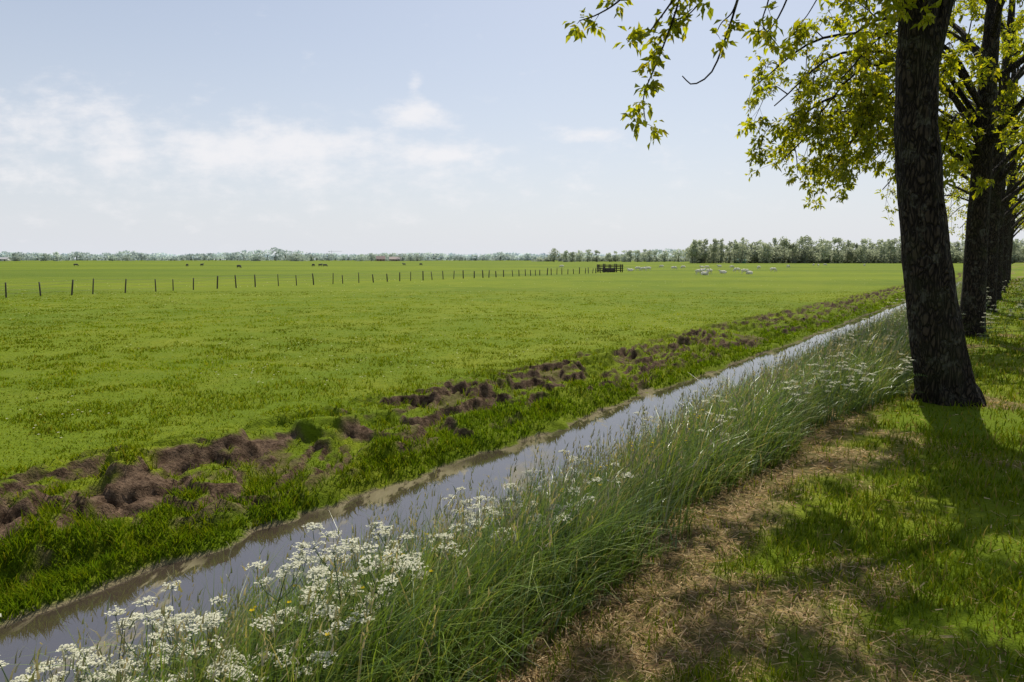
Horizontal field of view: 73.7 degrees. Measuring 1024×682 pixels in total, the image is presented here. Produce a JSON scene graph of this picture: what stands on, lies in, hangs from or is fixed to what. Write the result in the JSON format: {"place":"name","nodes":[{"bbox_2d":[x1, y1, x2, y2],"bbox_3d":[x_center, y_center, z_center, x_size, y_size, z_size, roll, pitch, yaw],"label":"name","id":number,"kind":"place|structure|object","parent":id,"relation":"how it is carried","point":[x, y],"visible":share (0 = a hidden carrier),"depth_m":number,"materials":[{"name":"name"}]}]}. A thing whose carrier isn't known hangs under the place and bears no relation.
{"place":"outdoors","nodes":[
{"label":"outdoors","id":0,"kind":"place"},
{"bbox_2d":[0,257,10,260],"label":"farm barn","id":1,"kind":"structure","parent":0,"point":[5,259],"depth_m":891.08,"materials":[{"name":"white"}]},
{"bbox_2d":[0,263,1011,681],"bbox_3d":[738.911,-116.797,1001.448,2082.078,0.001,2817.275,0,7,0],"label":"ditch water","id":2,"kind":"structure","parent":0,"point":[50,631],"depth_m":6.53,"materials":[{"name":"grey liquid"}]},
{"bbox_2d":[0,260,1023,681],"bbox_3d":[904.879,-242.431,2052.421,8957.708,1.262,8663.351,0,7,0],"label":"ground","id":3,"kind":"structure","parent":0,"point":[130,488],"depth_m":9.86,"materials":[{"name":"green plant"}]},
{"bbox_2d":[10,252,425,260],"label":"farmyard trees","id":4,"kind":"object","parent":3,"relation":"on","point":[296,257],"visible":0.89,"depth_m":979.62,"materials":[{"name":"green plant"}]},
{"bbox_2d":[0,267,613,297],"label":"wire fence","id":5,"kind":"object","parent":3,"relation":"on","point":[72,283],"visible":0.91,"depth_m":53.63,"materials":[{"name":"brown wood"}]},
{"bbox_2d":[376,256,384,260],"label":"brick farmhouse","id":6,"kind":"object","parent":3,"relation":"on","point":[380,258],"visible":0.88,"depth_m":950.01,"materials":[{"name":"brown brick"}]},
{"bbox_2d":[389,257,400,260],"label":"farm barn","id":7,"kind":"structure","parent":3,"relation":"on","point":[394,258],"depth_m":968.82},
{"bbox_2d":[150,409,718,679],"bbox_3d":[0.185,1.252,4.539,1.104,1.081,4.831,5,8,36],"label":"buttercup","id":8,"kind":"object","parent":3,"relation":"on","point":[253,609],"visible":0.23,"depth_m":3.81,"materials":[{"name":"plant"}]},
{"bbox_2d":[0,247,898,260],"bbox_3d":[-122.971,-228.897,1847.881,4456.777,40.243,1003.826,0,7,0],"label":"distant treeline","id":9,"kind":"object","parent":3,"relation":"on","point":[233,256],"visible":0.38,"depth_m":1521.08,"materials":[{"name":"green plant"}]},
{"bbox_2d":[0,292,904,622],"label":"shore grass","id":10,"kind":"structure","parent":3,"relation":"on","point":[218,532],"depth_m":6.94,"materials":[{"name":"green plant"}]},
{"bbox_2d":[1,271,1011,681],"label":"tall bank grass","id":11,"kind":"structure","parent":3,"relation":"on","point":[511,583],"depth_m":3.55,"materials":[{"name":"green plant"}]},
{"bbox_2d":[0,281,1023,681],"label":"cow parsley","id":12,"kind":"object","parent":3,"relation":"on","point":[210,619],"visible":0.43,"depth_m":2.82,"materials":[{"name":"white plant"}]},
{"bbox_2d":[597,264,622,271],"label":"cattle pen","id":13,"kind":"object","parent":3,"relation":"on","point":[610,268],"visible":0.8,"depth_m":111.29,"materials":[{"name":"brown wood"}]},
{"bbox_2d":[532,248,689,261],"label":"field edge trees","id":14,"kind":"object","parent":3,"relation":"on","point":[628,257],"visible":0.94,"depth_m":617.30,"materials":[{"name":"green plant"}]},
{"bbox_2d":[417,321,1023,681],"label":"mown hay","id":15,"kind":"object","parent":3,"relation":"on","point":[670,632],"visible":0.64,"depth_m":3.27,"materials":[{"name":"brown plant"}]},
{"bbox_2d":[562,0,986,406],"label":"ash tree","id":16,"kind":"object","parent":3,"relation":"on","point":[939,349],"visible":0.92,"depth_m":7.85,"materials":[{"name":"green plant"}]},
{"bbox_2d":[682,235,1023,263],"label":"distant tree belt","id":17,"kind":"object","parent":3,"relation":"on","point":[784,252],"visible":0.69,"depth_m":382.69,"materials":[{"name":"green plant"}]},
{"bbox_2d":[735,0,1023,336],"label":"ash tree","id":18,"kind":"object","parent":3,"relation":"on","point":[866,114],"visible":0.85,"depth_m":14.37,"materials":[{"name":"green plant"}]},
{"bbox_2d":[874,0,1023,311],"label":"ash tree","id":19,"kind":"object","parent":3,"relation":"on","point":[1010,41],"visible":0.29,"depth_m":21.47,"materials":[{"name":"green plant"}]},
{"bbox_2d":[940,30,1023,299],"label":"ash tree","id":20,"kind":"object","parent":3,"relation":"on","point":[1003,214],"visible":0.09,"depth_m":28.50,"materials":[{"name":"green plant"}]},
{"bbox_2d":[944,67,1023,292],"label":"ash tree","id":21,"kind":"object","parent":3,"relation":"on","point":[1009,204],"visible":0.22,"depth_m":35.19,"materials":[{"name":"green plant"}]},
{"bbox_2d":[946,132,1023,286],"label":"ash tree","id":22,"kind":"object","parent":3,"relation":"on","point":[1014,213],"visible":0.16,"depth_m":42.31,"materials":[{"name":"green plant"}]},
{"bbox_2d":[946,128,1023,282],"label":"ash tree","id":23,"kind":"object","parent":3,"relation":"on","point":[1021,224],"visible":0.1,"depth_m":48.95,"materials":[{"name":"green plant"}]},
{"bbox_2d":[956,149,1023,279],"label":"ash tree","id":24,"kind":"object","parent":3,"relation":"on","point":[962,236],"visible":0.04,"depth_m":56.19,"materials":[{"name":"green plant"}]},
{"bbox_2d":[0,0,1023,259],"label":"sky","id":25,"kind":"structure","parent":0,"point":[176,127],"materials":[{"name":"blue"}]},
{"bbox_2d":[407,277,1023,681],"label":"verge grass","id":26,"kind":"structure","parent":0,"point":[986,595],"depth_m":4.10,"materials":[{"name":"green plant"}]}
]}

